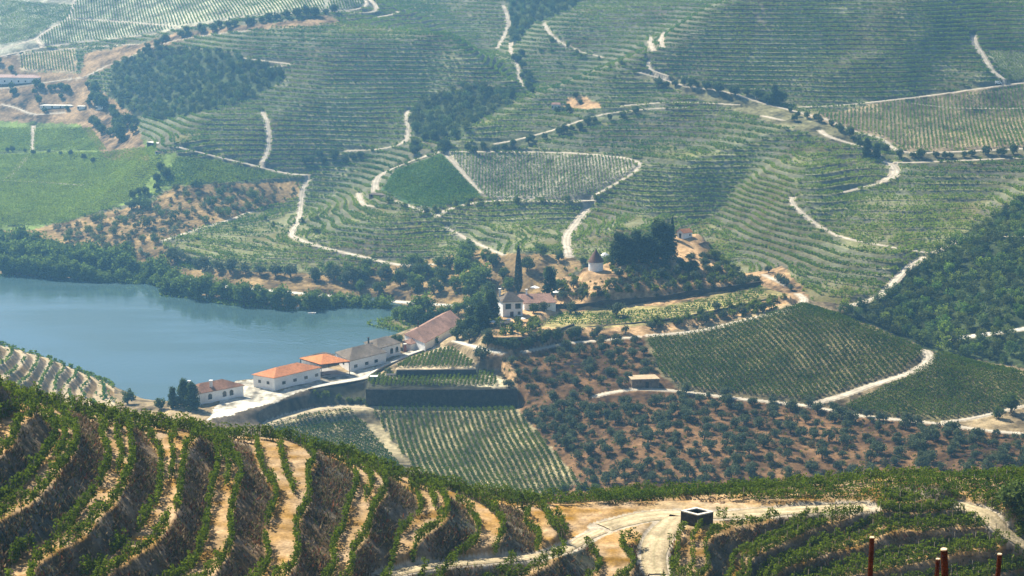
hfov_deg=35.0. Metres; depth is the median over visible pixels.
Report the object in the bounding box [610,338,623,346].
olive tree
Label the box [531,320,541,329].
shrub
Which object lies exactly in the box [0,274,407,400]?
river
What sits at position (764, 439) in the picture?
olive tree
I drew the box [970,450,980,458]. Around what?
olive tree
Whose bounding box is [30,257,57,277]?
riverside tree
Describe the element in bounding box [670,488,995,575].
vine hedge
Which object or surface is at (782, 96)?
oak tree
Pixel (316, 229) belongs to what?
shrub
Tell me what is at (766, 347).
vine hedge
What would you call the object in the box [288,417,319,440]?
vine hedge
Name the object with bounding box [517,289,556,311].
manor wing
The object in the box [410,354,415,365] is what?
vine hedge
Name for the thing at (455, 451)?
vine hedge
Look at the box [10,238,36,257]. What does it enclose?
riverside tree
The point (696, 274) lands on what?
olive tree
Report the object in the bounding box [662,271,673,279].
shrub
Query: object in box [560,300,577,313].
olive tree
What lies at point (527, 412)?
olive tree
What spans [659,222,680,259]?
evergreen tree
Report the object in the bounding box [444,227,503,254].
dirt road
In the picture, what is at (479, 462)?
vine hedge
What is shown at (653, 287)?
shrub
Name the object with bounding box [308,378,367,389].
retaining wall
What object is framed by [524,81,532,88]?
oak tree
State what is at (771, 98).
oak tree
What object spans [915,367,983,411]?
vine hedge
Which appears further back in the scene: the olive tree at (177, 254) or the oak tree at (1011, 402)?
the olive tree at (177, 254)
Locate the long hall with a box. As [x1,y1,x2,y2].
[404,310,459,350]
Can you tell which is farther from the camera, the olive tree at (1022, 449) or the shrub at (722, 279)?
the shrub at (722, 279)
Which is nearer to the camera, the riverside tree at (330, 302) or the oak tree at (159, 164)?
the riverside tree at (330, 302)
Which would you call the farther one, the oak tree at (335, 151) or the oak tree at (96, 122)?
the oak tree at (96, 122)
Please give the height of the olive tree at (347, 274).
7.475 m
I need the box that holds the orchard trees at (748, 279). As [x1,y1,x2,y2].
[499,250,1023,486]
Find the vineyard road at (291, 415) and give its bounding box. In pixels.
[265,405,508,423]
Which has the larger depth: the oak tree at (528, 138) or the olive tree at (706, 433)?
the oak tree at (528, 138)
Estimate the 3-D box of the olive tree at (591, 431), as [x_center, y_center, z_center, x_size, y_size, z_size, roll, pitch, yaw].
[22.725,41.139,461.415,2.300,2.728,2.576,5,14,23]
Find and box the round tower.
[588,250,603,271]
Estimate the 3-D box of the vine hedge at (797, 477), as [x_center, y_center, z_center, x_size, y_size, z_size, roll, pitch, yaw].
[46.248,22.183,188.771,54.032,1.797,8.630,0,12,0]
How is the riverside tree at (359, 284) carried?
on the terrain at (256, 406)
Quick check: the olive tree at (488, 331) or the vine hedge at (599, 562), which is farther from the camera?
the olive tree at (488, 331)
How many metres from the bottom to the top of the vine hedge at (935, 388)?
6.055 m
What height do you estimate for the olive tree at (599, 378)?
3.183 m
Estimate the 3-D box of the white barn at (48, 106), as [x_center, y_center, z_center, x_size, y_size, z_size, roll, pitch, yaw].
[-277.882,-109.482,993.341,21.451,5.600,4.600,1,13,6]
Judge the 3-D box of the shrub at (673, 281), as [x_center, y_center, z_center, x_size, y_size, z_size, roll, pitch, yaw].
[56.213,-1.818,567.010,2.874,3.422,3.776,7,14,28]
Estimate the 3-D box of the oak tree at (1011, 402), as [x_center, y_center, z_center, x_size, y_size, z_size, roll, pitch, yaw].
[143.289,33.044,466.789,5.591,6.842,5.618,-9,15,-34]
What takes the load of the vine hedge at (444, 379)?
on the terrain at (256, 406)
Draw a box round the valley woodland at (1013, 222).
[835,195,1023,362]
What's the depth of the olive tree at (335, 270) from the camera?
686.59 m
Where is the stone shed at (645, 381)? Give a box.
[628,374,659,387]
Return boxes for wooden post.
[868,536,873,575]
[935,558,939,575]
[940,548,948,575]
[995,553,1001,575]
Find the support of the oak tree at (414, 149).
on the terrain at (256, 406)
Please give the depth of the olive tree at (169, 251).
722.10 m
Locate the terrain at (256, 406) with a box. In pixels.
[0,0,1023,575]
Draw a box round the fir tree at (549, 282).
[541,267,556,294]
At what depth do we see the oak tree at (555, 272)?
649.43 m
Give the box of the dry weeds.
[0,386,1022,575]
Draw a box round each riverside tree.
[0,226,10,242]
[0,238,18,254]
[0,252,8,272]
[0,255,15,274]
[1,256,16,270]
[4,224,28,245]
[9,226,34,245]
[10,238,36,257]
[10,246,25,258]
[14,253,27,274]
[22,230,47,243]
[24,243,41,257]
[24,255,37,274]
[26,254,43,275]
[27,241,53,256]
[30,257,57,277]
[32,237,46,245]
[40,235,64,244]
[44,253,57,277]
[46,244,66,259]
[48,243,65,249]
[49,259,67,278]
[58,258,71,278]
[60,258,80,278]
[63,241,83,249]
[63,245,91,263]
[66,260,84,279]
[68,242,94,249]
[68,246,85,261]
[77,266,88,280]
[78,248,97,266]
[80,238,104,251]
[80,264,100,280]
[83,247,105,269]
[86,270,96,281]
[91,272,102,281]
[94,270,110,282]
[97,252,114,273]
[100,246,123,266]
[102,274,116,282]
[107,252,134,270]
[111,251,136,272]
[112,241,136,257]
[112,268,129,282]
[112,268,135,283]
[128,266,139,273]
[129,270,148,283]
[132,260,144,272]
[138,272,150,283]
[140,263,156,278]
[144,254,171,276]
[146,274,152,285]
[149,273,165,285]
[151,261,181,275]
[155,276,169,293]
[161,276,178,292]
[164,266,185,278]
[170,278,183,294]
[174,272,189,293]
[180,282,194,295]
[187,274,207,299]
[193,272,217,297]
[203,280,219,298]
[208,279,231,299]
[214,277,233,300]
[228,288,235,301]
[231,279,252,302]
[247,283,266,302]
[247,286,261,302]
[253,289,270,305]
[265,292,281,306]
[266,283,294,307]
[282,291,294,306]
[286,294,300,307]
[299,288,321,309]
[312,287,328,306]
[318,295,334,308]
[321,260,336,275]
[328,290,346,307]
[336,274,346,283]
[342,262,354,272]
[346,291,364,307]
[353,263,373,278]
[355,279,365,290]
[359,292,375,308]
[372,293,395,308]
[377,262,389,272]
[390,305,405,318]
[392,304,405,316]
[398,307,409,321]
[403,252,423,265]
[405,271,426,290]
[406,302,422,323]
[409,290,437,317]
[415,311,427,323]
[421,306,437,318]
[428,267,435,275]
[432,254,445,266]
[435,304,447,315]
[445,303,456,313]
[447,275,461,289]
[451,302,463,314]
[452,249,473,260]
[453,255,476,277]
[458,239,474,250]
[459,243,475,259]
[459,262,492,287]
[459,274,481,289]
[460,295,475,313]
[472,287,485,304]
[480,248,491,260]
[502,276,513,289]
[533,242,548,255]
[555,277,566,288]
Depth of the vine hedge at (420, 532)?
157.71 m
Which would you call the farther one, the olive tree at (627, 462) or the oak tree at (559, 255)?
the oak tree at (559, 255)
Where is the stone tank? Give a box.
[680,507,713,525]
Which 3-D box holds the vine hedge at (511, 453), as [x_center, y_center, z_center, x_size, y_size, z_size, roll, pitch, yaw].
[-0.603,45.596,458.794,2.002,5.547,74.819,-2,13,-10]
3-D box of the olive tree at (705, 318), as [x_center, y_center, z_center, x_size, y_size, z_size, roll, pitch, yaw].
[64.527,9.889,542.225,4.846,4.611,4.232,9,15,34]
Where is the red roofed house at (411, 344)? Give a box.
[402,338,415,350]
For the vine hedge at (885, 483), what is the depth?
185.08 m
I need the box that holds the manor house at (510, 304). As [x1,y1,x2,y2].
[496,288,523,316]
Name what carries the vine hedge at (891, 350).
on the terrain at (256, 406)
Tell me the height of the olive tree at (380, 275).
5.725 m
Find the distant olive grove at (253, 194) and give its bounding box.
[53,178,297,258]
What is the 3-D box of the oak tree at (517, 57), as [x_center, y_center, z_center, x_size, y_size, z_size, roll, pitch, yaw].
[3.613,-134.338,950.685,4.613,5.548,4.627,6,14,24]
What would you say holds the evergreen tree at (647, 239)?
on the terrain at (256, 406)
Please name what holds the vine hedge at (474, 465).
on the terrain at (256, 406)
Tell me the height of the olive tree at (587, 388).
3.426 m
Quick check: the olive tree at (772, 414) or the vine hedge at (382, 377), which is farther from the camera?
the vine hedge at (382, 377)
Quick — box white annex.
[300,352,335,365]
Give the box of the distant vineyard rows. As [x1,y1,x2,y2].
[0,0,1023,414]
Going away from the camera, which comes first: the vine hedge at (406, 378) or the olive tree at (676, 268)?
the vine hedge at (406, 378)
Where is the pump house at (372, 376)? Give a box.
[370,375,377,380]
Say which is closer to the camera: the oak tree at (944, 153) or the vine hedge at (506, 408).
the vine hedge at (506, 408)
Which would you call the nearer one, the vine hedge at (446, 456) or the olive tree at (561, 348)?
the vine hedge at (446, 456)
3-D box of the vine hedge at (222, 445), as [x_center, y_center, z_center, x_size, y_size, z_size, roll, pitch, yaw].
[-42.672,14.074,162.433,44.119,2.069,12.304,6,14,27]
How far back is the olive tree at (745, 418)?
466.26 m
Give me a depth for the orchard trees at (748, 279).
461.66 m
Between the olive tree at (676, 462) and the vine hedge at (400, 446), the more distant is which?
the vine hedge at (400, 446)
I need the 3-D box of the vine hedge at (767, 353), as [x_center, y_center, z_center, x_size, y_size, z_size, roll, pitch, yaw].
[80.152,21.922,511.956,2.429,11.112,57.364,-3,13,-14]
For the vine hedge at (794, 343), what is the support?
on the terrain at (256, 406)
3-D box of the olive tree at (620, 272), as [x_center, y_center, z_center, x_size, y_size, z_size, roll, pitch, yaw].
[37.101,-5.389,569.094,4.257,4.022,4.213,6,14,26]
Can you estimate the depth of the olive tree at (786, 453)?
438.15 m
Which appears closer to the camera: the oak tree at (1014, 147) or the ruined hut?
the oak tree at (1014, 147)
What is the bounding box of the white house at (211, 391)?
[188,379,244,403]
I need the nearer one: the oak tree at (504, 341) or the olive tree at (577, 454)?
the olive tree at (577, 454)
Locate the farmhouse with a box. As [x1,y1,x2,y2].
[551,102,560,109]
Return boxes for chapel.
[677,228,692,238]
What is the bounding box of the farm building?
[0,74,40,83]
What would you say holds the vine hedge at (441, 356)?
on the terrain at (256, 406)
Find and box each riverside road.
[227,285,450,305]
[962,327,1023,338]
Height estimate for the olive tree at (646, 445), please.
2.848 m
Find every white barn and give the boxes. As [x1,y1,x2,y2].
[39,104,72,108]
[76,105,85,109]
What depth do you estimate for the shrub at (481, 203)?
746.24 m
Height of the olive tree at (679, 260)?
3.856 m
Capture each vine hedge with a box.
[0,377,80,518]
[0,381,38,455]
[0,382,23,421]
[0,388,60,501]
[4,380,70,458]
[4,398,112,575]
[12,382,136,575]
[21,386,125,475]
[62,398,199,575]
[65,401,179,481]
[69,404,165,575]
[131,411,244,575]
[133,416,232,486]
[134,417,221,575]
[181,423,296,492]
[201,421,317,575]
[205,423,279,575]
[226,431,389,575]
[231,432,376,501]
[279,419,299,435]
[280,437,360,575]
[284,418,309,440]
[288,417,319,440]
[295,417,327,443]
[297,415,338,445]
[299,414,378,460]
[304,412,405,470]
[309,412,401,465]
[314,412,398,464]
[317,410,395,459]
[319,447,437,509]
[323,410,392,455]
[328,409,387,450]
[332,447,451,575]
[333,409,384,445]
[339,408,379,440]
[341,451,425,564]
[342,407,374,433]
[346,407,366,426]
[375,372,381,384]
[378,406,385,428]
[379,372,385,384]
[382,372,390,384]
[384,406,394,439]
[389,406,405,454]
[389,465,482,575]
[393,462,506,575]
[395,406,418,472]
[400,405,427,475]
[404,356,411,366]
[404,374,409,385]
[405,406,431,476]
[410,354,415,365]
[411,406,439,478]
[413,353,420,366]
[416,406,447,480]
[417,351,424,365]
[417,375,422,384]
[421,405,453,481]
[422,350,428,365]
[425,349,432,365]
[426,374,430,384]
[427,406,460,480]
[429,347,437,366]
[430,474,567,575]
[432,405,469,484]
[433,347,441,365]
[433,480,543,575]
[437,347,445,366]
[438,373,443,384]
[438,406,476,485]
[441,345,449,366]
[442,373,447,385]
[443,405,482,487]
[443,480,682,500]
[444,479,681,575]
[445,346,453,364]
[446,374,450,384]
[448,405,489,488]
[449,348,456,365]
[451,374,455,384]
[453,350,459,366]
[453,405,494,488]
[455,373,459,384]
[456,353,462,365]
[459,374,464,384]
[459,406,502,489]
[461,354,466,365]
[464,373,467,384]
[466,406,511,491]
[466,485,603,575]
[470,405,514,490]
[472,371,476,384]
[476,369,481,384]
[476,405,522,492]
[480,405,526,493]
[481,369,485,384]
[482,482,681,503]
[484,369,490,384]
[487,405,531,492]
[489,370,494,384]
[492,405,539,494]
[497,406,543,493]
[503,405,548,488]
[506,488,676,503]
[508,405,554,486]
[520,413,560,488]
[535,430,565,483]
[553,450,571,485]
[568,466,577,481]
[594,464,1023,495]
[596,472,1023,500]
[597,474,1023,503]
[599,470,1023,500]
[601,470,1022,499]
[611,478,795,493]
[638,464,1018,491]
[646,338,683,383]
[649,335,692,387]
[652,351,676,381]
[653,335,696,386]
[655,360,668,374]
[658,334,702,388]
[661,490,987,575]
[663,333,709,389]
[667,334,714,389]
[667,521,687,566]
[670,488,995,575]
[673,335,720,390]
[676,332,724,387]
[681,334,733,391]
[681,464,1023,495]
[684,332,738,392]
[688,331,745,391]
[688,467,999,486]
[693,330,750,393]
[694,467,1020,485]
[698,329,756,394]
[701,328,762,394]
[705,327,768,393]
[709,326,774,393]
[714,324,781,396]
[718,325,786,396]
[723,323,792,397]
[724,497,998,575]
[727,322,798,398]
[727,466,1023,499]
[728,466,1016,486]
[731,320,804,397]
[734,494,1000,575]
[736,319,809,396]
[741,499,1006,575]
[742,319,815,396]
[746,317,819,396]
[751,316,823,393]
[756,315,828,393]
[756,509,1016,575]
[760,313,833,392]
[762,511,1022,575]
[766,312,837,389]
[770,311,842,389]
[771,516,1023,575]
[774,310,846,387]
[779,308,850,384]
[784,307,856,384]
[785,306,859,382]
[789,305,864,381]
[789,523,999,575]
[793,304,869,379]
[795,303,873,379]
[798,531,1004,575]
[799,302,879,376]
[800,302,883,374]
[804,302,889,373]
[815,305,893,371]
[817,531,1009,575]
[824,308,900,371]
[834,310,902,369]
[838,315,906,366]
[844,315,908,362]
[846,403,860,410]
[848,316,913,361]
[849,399,870,411]
[853,319,917,358]
[853,399,878,410]
[858,397,887,413]
[859,321,918,355]
[860,395,897,415]
[865,394,904,414]
[868,391,912,415]
[869,324,921,354]
[872,390,921,416]
[877,388,927,415]
[879,386,936,417]
[881,473,1019,500]
[884,384,942,417]
[889,382,948,417]
[891,542,1020,575]
[892,380,953,417]
[897,378,957,415]
[901,377,963,414]
[906,375,968,414]
[907,373,972,413]
[913,370,978,412]
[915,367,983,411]
[917,366,987,411]
[919,550,1023,575]
[922,364,991,408]
[923,474,1023,499]
[925,362,996,408]
[928,362,997,406]
[929,359,1002,406]
[931,356,1002,400]
[933,353,1008,399]
[934,355,1004,397]
[935,352,1016,396]
[938,351,1020,399]
[939,561,1023,575]
[940,351,1023,397]
[943,350,1023,392]
[947,352,1022,388]
[948,351,1023,384]
[954,354,1023,385]
[963,357,1023,380]
[972,359,1023,379]
[977,360,1023,375]
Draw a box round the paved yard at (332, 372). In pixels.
[320,368,348,376]
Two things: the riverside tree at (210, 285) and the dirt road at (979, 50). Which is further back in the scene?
the dirt road at (979, 50)
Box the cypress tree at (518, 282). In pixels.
[514,246,522,292]
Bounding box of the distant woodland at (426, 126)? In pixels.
[107,0,577,136]
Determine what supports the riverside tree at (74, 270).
on the terrain at (256, 406)
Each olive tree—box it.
[160,246,179,261]
[170,249,186,263]
[182,255,191,262]
[192,257,198,266]
[196,254,212,269]
[212,260,224,271]
[219,257,240,273]
[238,264,252,273]
[253,264,266,274]
[267,263,282,275]
[281,264,298,277]
[308,266,323,277]
[323,264,341,280]
[339,270,355,284]
[346,266,362,281]
[355,269,369,280]
[376,269,386,280]
[379,265,392,277]
[384,367,392,373]
[393,263,408,272]
[406,263,420,273]
[422,262,433,275]
[462,328,477,341]
[473,344,491,359]
[481,328,497,340]
[503,379,514,388]
[506,356,517,364]
[508,340,520,351]
[513,367,521,374]
[522,407,535,417]
[525,383,535,391]
[527,332,537,337]
[531,367,541,375]
[531,417,542,424]
[536,411,547,418]
[536,422,548,431]
[538,301,549,310]
[539,404,548,412]
[542,403,557,410]
[543,354,556,364]
[545,390,555,399]
[546,377,555,384]
[547,407,557,417]
[548,420,558,431]
[552,326,560,334]
[552,432,561,440]
[554,398,567,409]
[554,411,565,420]
[555,290,570,299]
[555,423,569,433]
[556,346,565,352]
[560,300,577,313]
[560,372,570,379]
[560,433,577,447]
[561,339,571,347]
[561,396,577,407]
[562,413,574,423]
[565,327,577,335]
[565,406,578,416]
[566,279,579,287]
[566,428,578,436]
[567,375,579,385]
[567,442,575,450]
[568,418,576,427]
[569,390,578,396]
[569,447,583,458]
[572,342,586,354]
[574,422,591,433]
[577,287,587,295]
[577,399,588,411]
[580,440,595,453]
[581,356,593,365]
[583,363,595,374]
[583,385,593,394]
[583,409,597,420]
[584,467,596,477]
[586,402,599,410]
[587,456,594,464]
[587,475,598,483]
[588,428,595,435]
[590,330,597,336]
[591,326,604,333]
[592,285,601,291]
[594,334,607,342]
[595,341,605,350]
[595,419,602,425]
[596,401,609,411]
[596,438,605,445]
[597,374,606,383]
[599,468,617,484]
[600,408,612,414]
[600,442,614,454]
[604,348,615,358]
[604,366,615,374]
[605,425,615,434]
[606,302,625,316]
[607,401,616,408]
[608,410,622,422]
[609,277,619,285]
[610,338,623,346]
[610,434,631,448]
[611,333,621,338]
[612,430,626,436]
[613,267,623,276]
[613,346,624,354]
[614,458,634,472]
[615,355,625,365]
[615,376,627,384]
[618,395,632,403]
[618,472,628,480]
[619,401,631,412]
[621,325,628,332]
[623,371,631,377]
[624,283,632,290]
[624,409,632,416]
[625,403,641,413]
[626,347,637,357]
[627,450,634,456]
[630,335,639,342]
[631,276,640,282]
[631,414,646,426]
[633,461,647,473]
[635,403,645,411]
[635,424,649,434]
[639,345,647,353]
[639,366,649,374]
[639,456,655,465]
[640,357,652,366]
[640,412,649,420]
[640,428,654,442]
[641,442,650,449]
[645,281,653,286]
[646,321,656,328]
[647,471,658,481]
[649,394,662,404]
[650,411,665,423]
[654,430,664,437]
[655,418,671,432]
[655,460,665,467]
[656,267,666,276]
[659,409,673,420]
[659,444,667,450]
[661,401,677,413]
[662,468,676,476]
[663,281,671,288]
[665,393,677,402]
[665,446,680,458]
[667,436,679,445]
[668,264,680,274]
[670,429,680,437]
[671,457,683,467]
[672,421,680,426]
[676,258,686,266]
[676,390,685,395]
[677,381,691,392]
[677,462,694,476]
[678,393,689,399]
[678,398,693,408]
[678,475,689,483]
[679,404,694,416]
[681,406,697,420]
[682,264,693,270]
[683,426,692,433]
[684,253,694,259]
[685,447,695,455]
[686,398,694,405]
[689,260,698,266]
[690,270,700,279]
[692,440,700,446]
[693,459,702,466]
[695,283,702,289]
[695,394,706,402]
[696,472,709,482]
[697,406,710,416]
[698,422,715,430]
[698,430,711,438]
[698,463,716,474]
[699,251,707,257]
[699,257,709,265]
[699,312,713,322]
[700,451,709,458]
[701,415,712,423]
[703,265,712,271]
[703,438,717,451]
[707,399,722,410]
[711,301,721,309]
[712,264,721,271]
[713,423,732,432]
[717,309,727,316]
[718,392,732,405]
[718,411,726,417]
[719,386,732,394]
[720,439,728,445]
[720,457,732,465]
[722,431,734,441]
[723,445,735,454]
[723,465,741,479]
[729,416,741,427]
[729,434,741,444]
[730,451,745,465]
[731,400,743,411]
[733,442,742,451]
[735,277,745,284]
[735,305,746,314]
[735,432,747,441]
[736,425,748,432]
[739,413,750,424]
[742,443,757,453]
[744,461,757,472]
[745,438,758,445]
[745,454,754,461]
[746,397,757,405]
[749,408,758,415]
[751,416,767,427]
[752,275,761,281]
[756,432,773,446]
[757,302,770,311]
[763,452,776,461]
[764,265,771,272]
[766,404,779,411]
[767,471,776,477]
[768,394,777,401]
[768,400,777,405]
[768,409,780,418]
[770,428,781,436]
[772,419,781,426]
[777,273,787,282]
[778,436,794,447]
[780,465,792,473]
[781,278,790,284]
[781,420,798,432]
[782,449,792,458]
[783,397,797,411]
[794,425,807,435]
[799,409,809,416]
[801,395,815,405]
[801,413,810,422]
[803,460,818,470]
[808,429,819,439]
[811,402,825,411]
[811,418,820,426]
[815,439,829,448]
[815,447,830,458]
[820,429,834,441]
[827,401,839,409]
[828,410,841,422]
[834,405,848,416]
[834,459,845,468]
[835,429,850,444]
[837,450,845,456]
[838,427,851,433]
[842,419,853,428]
[843,410,858,421]
[846,463,860,472]
[859,460,881,471]
[862,408,873,416]
[863,449,877,461]
[864,437,877,443]
[869,440,887,453]
[874,419,887,430]
[875,411,886,419]
[880,413,888,420]
[889,457,900,464]
[892,436,900,441]
[893,431,902,436]
[893,445,906,455]
[900,411,912,422]
[900,417,910,428]
[902,434,920,444]
[910,437,928,450]
[912,415,923,424]
[914,455,930,468]
[915,422,925,428]
[915,431,930,442]
[917,424,930,433]
[922,426,940,440]
[922,449,937,461]
[937,461,947,470]
[939,427,953,437]
[943,421,960,433]
[946,445,956,455]
[947,438,961,449]
[952,435,966,446]
[953,429,968,437]
[958,462,973,469]
[966,433,981,444]
[966,457,975,462]
[968,427,984,437]
[969,443,977,450]
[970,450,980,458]
[980,459,995,470]
[986,454,996,461]
[988,438,999,446]
[991,428,1000,434]
[992,451,1015,465]
[996,446,1010,455]
[998,442,1011,453]
[1012,439,1022,446]
[1014,443,1023,452]
[1017,453,1023,464]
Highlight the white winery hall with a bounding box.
[335,343,386,371]
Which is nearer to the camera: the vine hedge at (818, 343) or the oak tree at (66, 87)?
the vine hedge at (818, 343)
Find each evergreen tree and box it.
[166,386,176,408]
[175,378,187,407]
[184,381,200,411]
[461,303,480,335]
[470,301,493,330]
[483,289,499,320]
[604,231,628,264]
[621,236,635,263]
[629,229,645,262]
[639,233,658,265]
[648,218,670,261]
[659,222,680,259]
[769,83,780,104]
[860,137,873,158]
[872,143,881,158]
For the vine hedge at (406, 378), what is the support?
on the terrain at (256, 406)
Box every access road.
[310,347,435,387]
[454,340,500,352]
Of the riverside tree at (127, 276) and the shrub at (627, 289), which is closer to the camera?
the shrub at (627, 289)
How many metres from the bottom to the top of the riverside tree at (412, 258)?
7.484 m
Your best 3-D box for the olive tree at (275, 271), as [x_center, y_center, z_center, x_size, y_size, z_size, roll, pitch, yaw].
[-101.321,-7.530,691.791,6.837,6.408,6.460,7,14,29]
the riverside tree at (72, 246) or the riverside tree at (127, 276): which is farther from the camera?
the riverside tree at (72, 246)
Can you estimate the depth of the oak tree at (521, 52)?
958.83 m
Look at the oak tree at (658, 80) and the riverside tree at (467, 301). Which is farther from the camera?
the oak tree at (658, 80)
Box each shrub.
[312,227,320,232]
[385,195,393,201]
[419,205,429,213]
[430,204,440,212]
[451,198,458,207]
[476,200,484,206]
[492,316,502,325]
[497,321,505,327]
[497,327,506,334]
[506,322,515,333]
[513,195,520,204]
[514,315,523,323]
[514,323,523,331]
[518,326,528,335]
[527,322,533,332]
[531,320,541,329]
[559,280,565,287]
[561,194,570,200]
[579,282,587,287]
[581,289,588,296]
[600,287,610,297]
[604,278,611,286]
[614,285,623,292]
[618,59,625,65]
[624,265,635,273]
[624,285,633,292]
[634,281,639,289]
[641,272,650,281]
[646,316,656,322]
[649,283,658,291]
[650,269,659,279]
[654,315,663,326]
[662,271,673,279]
[669,278,676,287]
[670,315,683,322]
[678,274,687,281]
[682,281,691,290]
[683,312,691,319]
[692,314,702,320]
[694,279,701,285]
[696,306,706,316]
[709,249,716,258]
[709,311,716,318]
[716,275,727,282]
[720,257,730,264]
[722,300,733,309]
[727,269,738,277]
[728,308,736,315]
[734,300,742,308]
[745,301,755,312]
[751,308,758,313]
[755,302,765,310]
[764,299,777,309]
[767,293,777,302]
[1011,520,1023,537]
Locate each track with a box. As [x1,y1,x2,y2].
[374,529,606,575]
[596,503,869,530]
[641,514,680,574]
[959,501,1023,548]
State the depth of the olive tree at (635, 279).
565.56 m
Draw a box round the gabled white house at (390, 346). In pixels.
[363,336,401,357]
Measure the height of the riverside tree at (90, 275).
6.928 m
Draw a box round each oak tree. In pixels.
[32,78,40,86]
[35,95,41,103]
[37,82,44,89]
[56,82,63,88]
[63,84,70,91]
[87,90,98,100]
[87,115,97,125]
[88,82,99,90]
[92,92,106,104]
[92,118,102,127]
[97,95,109,108]
[97,125,106,133]
[105,127,112,136]
[110,122,126,134]
[111,110,120,117]
[111,116,120,126]
[114,118,127,126]
[115,130,125,138]
[117,112,131,125]
[117,133,125,140]
[120,388,135,403]
[124,200,137,208]
[127,189,137,198]
[128,123,138,133]
[130,117,138,124]
[133,196,142,207]
[135,187,141,193]
[141,185,149,194]
[151,183,159,189]
[152,173,161,182]
[153,38,161,46]
[153,397,166,409]
[156,161,164,171]
[161,34,169,41]
[162,167,172,176]
[176,30,184,37]
[196,22,203,32]
[208,22,217,31]
[216,20,223,27]
[223,20,231,28]
[231,20,238,25]
[242,17,252,25]
[264,12,271,19]
[271,12,280,19]
[281,9,290,16]
[292,8,302,15]
[299,155,309,164]
[301,4,311,13]
[310,6,319,14]
[311,271,321,280]
[315,148,324,158]
[319,157,326,163]
[329,4,337,11]
[329,152,336,161]
[330,147,338,158]
[340,155,348,160]
[348,152,355,157]
[356,151,364,158]
[360,258,372,268]
[372,281,386,293]
[390,268,409,285]
[391,334,402,341]
[409,138,421,145]
[409,144,419,154]
[412,262,428,275]
[421,131,429,139]
[427,129,440,142]
[427,277,443,293]
[435,267,450,279]
[438,138,449,147]
[440,254,454,271]
[441,276,446,282]
[449,326,461,339]
[455,318,464,335]
[462,284,478,296]
[464,142,471,149]
[471,146,477,152]
[479,281,494,292]
[480,141,486,149]
[481,335,492,346]
[486,253,500,267]
[495,337,501,346]
[498,266,509,276]
[500,337,508,347]
[501,143,507,149]
[507,336,517,345]
[509,138,516,147]
[514,54,521,60]
[518,49,524,54]
[519,60,526,68]
[521,256,535,270]
[522,338,531,347]
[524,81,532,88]
[525,135,532,142]
[526,71,534,77]
[527,337,535,346]
[528,303,538,312]
[540,133,547,137]
[540,329,550,341]
[540,336,546,344]
[543,266,557,278]
[553,330,564,340]
[554,250,564,260]
[555,127,562,134]
[557,482,572,495]
[560,123,568,133]
[565,105,572,111]
[565,329,577,339]
[574,327,582,336]
[574,480,589,492]
[575,121,583,129]
[580,256,586,264]
[582,115,591,124]
[588,482,603,490]
[631,106,639,113]
[654,77,663,84]
[663,81,669,87]
[671,79,678,84]
[680,76,687,84]
[686,77,696,87]
[701,80,712,89]
[713,82,721,92]
[715,82,724,92]
[731,85,740,95]
[742,88,749,95]
[752,88,760,99]
[758,91,765,100]
[762,93,769,103]
[767,95,774,104]
[776,90,788,103]
[791,114,797,119]
[812,113,820,120]
[817,116,823,122]
[828,119,835,125]
[834,122,841,129]
[838,125,844,132]
[846,126,854,136]
[854,139,863,145]
[880,143,889,151]
[895,148,903,158]
[907,151,915,157]
[916,148,925,157]
[932,150,939,156]
[941,151,948,156]
[961,151,967,157]
[968,149,975,155]
[980,145,991,154]
[991,406,1006,418]
[994,479,1023,522]
[996,146,1007,155]
[1000,392,1019,412]
[1009,143,1018,154]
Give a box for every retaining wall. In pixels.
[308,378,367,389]
[366,389,516,407]
[369,347,432,375]
[397,369,475,377]
[493,324,573,342]
[556,281,760,308]
[586,299,793,326]
[698,241,717,248]
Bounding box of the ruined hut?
[368,192,385,198]
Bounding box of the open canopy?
[299,354,350,377]
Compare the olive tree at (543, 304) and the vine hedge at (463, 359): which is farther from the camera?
the olive tree at (543, 304)
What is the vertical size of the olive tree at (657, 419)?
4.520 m
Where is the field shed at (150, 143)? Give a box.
[147,141,158,146]
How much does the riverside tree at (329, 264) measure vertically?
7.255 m
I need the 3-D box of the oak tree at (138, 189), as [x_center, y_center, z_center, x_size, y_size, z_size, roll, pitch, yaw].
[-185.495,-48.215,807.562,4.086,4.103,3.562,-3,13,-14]
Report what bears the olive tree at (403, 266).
on the terrain at (256, 406)
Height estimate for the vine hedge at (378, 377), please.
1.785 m
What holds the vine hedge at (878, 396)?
on the terrain at (256, 406)
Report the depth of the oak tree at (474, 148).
798.10 m
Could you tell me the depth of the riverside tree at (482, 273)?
657.55 m
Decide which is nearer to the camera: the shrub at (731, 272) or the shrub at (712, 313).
the shrub at (712, 313)
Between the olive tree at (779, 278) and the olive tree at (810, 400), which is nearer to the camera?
the olive tree at (810, 400)
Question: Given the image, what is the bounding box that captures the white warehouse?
[251,362,321,390]
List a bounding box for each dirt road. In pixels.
[1,30,248,87]
[3,0,377,55]
[4,105,59,114]
[30,126,34,148]
[36,0,76,44]
[162,211,253,240]
[179,147,302,174]
[260,112,269,161]
[289,179,435,265]
[347,111,409,150]
[357,193,370,205]
[371,152,438,191]
[435,200,594,215]
[444,154,482,192]
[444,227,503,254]
[448,151,640,194]
[496,6,509,47]
[496,107,682,143]
[509,43,522,85]
[524,336,638,351]
[543,24,575,49]
[562,207,590,255]
[594,388,1019,433]
[624,102,737,105]
[640,72,1022,152]
[646,61,666,75]
[649,37,655,50]
[649,294,806,335]
[660,32,664,46]
[763,275,785,285]
[789,197,924,252]
[806,83,1019,106]
[818,130,872,151]
[818,351,933,402]
[843,183,880,191]
[852,257,925,305]
[878,159,899,180]
[894,158,1013,162]
[945,405,1023,422]
[970,36,1004,78]

